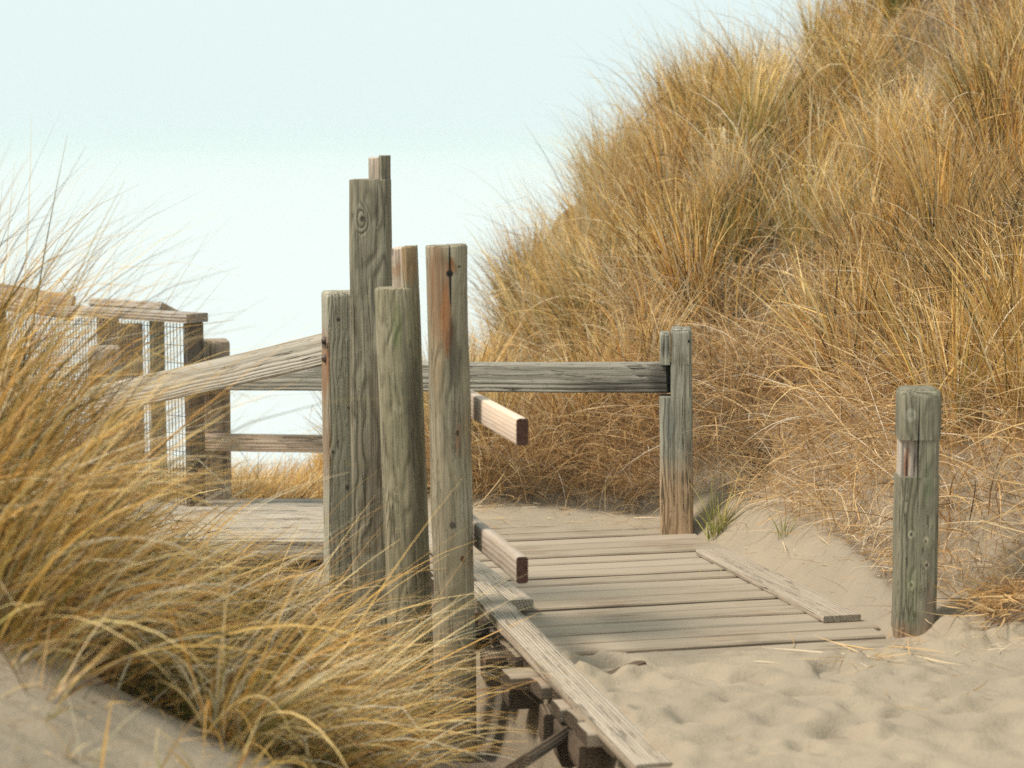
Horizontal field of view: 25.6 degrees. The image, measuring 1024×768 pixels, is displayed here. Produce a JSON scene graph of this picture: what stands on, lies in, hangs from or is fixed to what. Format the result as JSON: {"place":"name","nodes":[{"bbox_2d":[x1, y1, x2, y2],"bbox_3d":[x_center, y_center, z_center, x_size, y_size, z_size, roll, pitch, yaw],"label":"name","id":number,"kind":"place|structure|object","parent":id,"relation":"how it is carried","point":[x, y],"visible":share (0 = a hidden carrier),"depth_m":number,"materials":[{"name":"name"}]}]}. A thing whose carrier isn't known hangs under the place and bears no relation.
{"place":"outdoors","nodes":[
{"label":"outdoors","id":0,"kind":"place"},
{"bbox_2d":[0,147,610,477],"bbox_3d":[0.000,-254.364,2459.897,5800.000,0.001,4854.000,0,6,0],"label":"sea","id":1,"kind":"structure","parent":0,"point":[278,223],"depth_m":239.04,"materials":[{"name":"white liquid"}]},
{"bbox_2d":[87,346,532,497],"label":"grass","id":2,"kind":"structure","parent":0,"point":[297,478],"depth_m":12.20,"materials":[{"name":"beige plant"}]},
{"bbox_2d":[0,0,873,146],"label":"sky","id":3,"kind":"structure","parent":0,"point":[110,73],"materials":[{"name":"white"}]},
{"bbox_2d":[0,0,1023,767],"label":"sand","id":4,"kind":"structure","parent":0,"point":[664,702],"depth_m":7.42,"materials":[{"name":"beige sand"}]},
{"bbox_2d":[0,541,178,700],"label":"dead stalks","id":5,"kind":"object","parent":4,"relation":"on","point":[75,689],"visible":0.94,"depth_m":5.51,"materials":[{"name":"plant"}]},
{"bbox_2d":[0,305,207,506],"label":"fence","id":6,"kind":"object","parent":4,"relation":"on","point":[191,353],"visible":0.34,"depth_m":11.41,"materials":[{"name":"brown wood"}]},
{"bbox_2d":[0,283,75,319],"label":"sloping board","id":7,"kind":"object","parent":6,"relation":"attached to","point":[26,294],"visible":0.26,"depth_m":12.06,"materials":[{"name":"beige wood"}]},
{"bbox_2d":[88,298,176,474],"bbox_3d":[-2.356,0.548,14.051,0.228,2.224,1.601,-3,7,-24],"label":"distant railing","id":8,"kind":"object","parent":4,"relation":"on","point":[144,306],"visible":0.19,"depth_m":13.90,"materials":[{"name":"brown wood"}]},
{"bbox_2d":[87,498,323,560],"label":"boardwalk","id":9,"kind":"structure","parent":4,"relation":"on","point":[289,511],"depth_m":10.92,"materials":[{"name":"grey wood"}]},
{"bbox_2d":[88,290,352,682],"bbox_3d":[-1.200,0.528,9.237,1.628,1.888,0.197,5,8,41],"label":"ramp railing","id":10,"kind":"object","parent":4,"relation":"on","point":[334,337],"visible":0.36,"depth_m":8.71,"materials":[{"name":"grey wood"}]},
{"bbox_2d":[124,509,458,767],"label":"grass tussock","id":11,"kind":"object","parent":4,"relation":"on","point":[248,713],"depth_m":6.08,"materials":[{"name":"beige plant"}]},
{"bbox_2d":[0,114,598,767],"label":"bank grass","id":12,"kind":"structure","parent":4,"relation":"on","point":[54,508],"depth_m":6.58,"materials":[{"name":"beige plant"}]},
{"bbox_2d":[349,155,391,703],"bbox_3d":[-0.529,0.367,8.537,0.149,2.457,0.148,0,6,4],"label":"fence post","id":13,"kind":"object","parent":4,"relation":"on","point":[370,236],"visible":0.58,"depth_m":8.43,"materials":[{"name":"grey wood"}]},
{"bbox_2d":[375,245,435,744],"bbox_3d":[-0.380,0.570,8.126,0.160,2.140,0.154,-2,6,3],"label":"fence post","id":14,"kind":"object","parent":4,"relation":"on","point":[399,367],"visible":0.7,"depth_m":8.03,"materials":[{"name":"grey wood"}]},
{"bbox_2d":[204,326,692,534],"bbox_3d":[-0.366,0.571,10.983,2.889,1.832,0.357,4,7,31],"label":"rail fence","id":15,"kind":"object","parent":4,"relation":"on","point":[666,375],"visible":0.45,"depth_m":10.35,"materials":[{"name":"grey wood"}]},
{"bbox_2d":[425,243,527,762],"bbox_3d":[-0.163,0.594,7.846,0.224,2.155,0.980,-1,6,-13],"label":"railing","id":16,"kind":"object","parent":4,"relation":"on","point":[456,403],"visible":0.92,"depth_m":7.87,"materials":[{"name":"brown wood"}]},
{"bbox_2d":[0,470,1023,767],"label":"straw litter","id":17,"kind":"object","parent":4,"relation":"on","point":[494,526],"visible":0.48,"depth_m":7.70,"materials":[{"name":"beige plant"}]},
{"bbox_2d":[504,726,568,767],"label":"fallen board","id":18,"kind":"object","parent":4,"relation":"on","point":[537,752],"visible":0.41,"depth_m":6.78,"materials":[{"name":"grey wood"}]},
{"bbox_2d":[606,660,646,673],"bbox_3d":[0.333,0.968,7.469,0.222,0.031,0.096,-19,1,-22],"label":"broken plank","id":19,"kind":"object","parent":4,"relation":"on","point":[639,662],"visible":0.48,"depth_m":7.47,"materials":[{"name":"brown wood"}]},
{"bbox_2d":[306,0,1023,612],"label":"hanging straw","id":20,"kind":"object","parent":4,"relation":"hanging from","point":[564,456],"visible":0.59,"depth_m":10.55,"materials":[{"name":"beige plant"}]},
{"bbox_2d":[429,523,946,767],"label":"boardwalk","id":21,"kind":"structure","parent":4,"relation":"on","point":[631,589],"depth_m":8.31,"materials":[{"name":"grey wood"}]},
{"bbox_2d":[606,328,831,511],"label":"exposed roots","id":22,"kind":"object","parent":4,"relation":"on","point":[718,432],"visible":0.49,"depth_m":10.63,"materials":[{"name":"plant"}]},
{"bbox_2d":[678,467,763,542],"bbox_3d":[0.908,0.537,10.066,0.448,0.356,0.371,0,6,0],"label":"grass tuft","id":23,"kind":"object","parent":4,"relation":"on","point":[721,524],"visible":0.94,"depth_m":10.02,"materials":[{"name":"green plant"}]},
{"bbox_2d":[769,507,806,539],"bbox_3d":[1.167,0.579,9.439,0.316,0.196,0.256,-4,7,-33],"label":"grass tuft","id":24,"kind":"object","parent":4,"relation":"on","point":[784,528],"visible":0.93,"depth_m":9.46,"materials":[{"name":"plant"}]},
{"bbox_2d":[737,0,918,133],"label":"grass clump","id":25,"kind":"object","parent":4,"relation":"on","point":[834,67],"visible":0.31,"depth_m":13.45,"materials":[{"name":"beige plant"}]},
{"bbox_2d":[762,635,960,675],"bbox_3d":[1.181,0.916,7.643,0.665,0.066,0.641,0,6,0],"label":"straw wisp","id":26,"kind":"object","parent":4,"relation":"on","point":[880,655],"visible":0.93,"depth_m":7.63,"materials":[{"name":"beige plant"}]},
{"bbox_2d":[891,385,941,637],"bbox_3d":[1.454,0.673,8.138,0.151,1.332,0.151,0,6,2],"label":"fence post","id":27,"kind":"object","parent":4,"relation":"on","point":[916,490],"visible":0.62,"depth_m":8.05,"materials":[{"name":"grey wood"}]},
{"bbox_2d":[922,548,1023,642],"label":"straw heap","id":28,"kind":"object","parent":4,"relation":"on","point":[1008,596],"visible":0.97,"depth_m":7.98,"materials":[{"name":"beige plant"}]},
{"bbox_2d":[295,0,1023,458],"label":"dune grass","id":29,"kind":"structure","parent":0,"point":[911,162],"depth_m":12.00,"materials":[{"name":"beige plant"}]}
]}

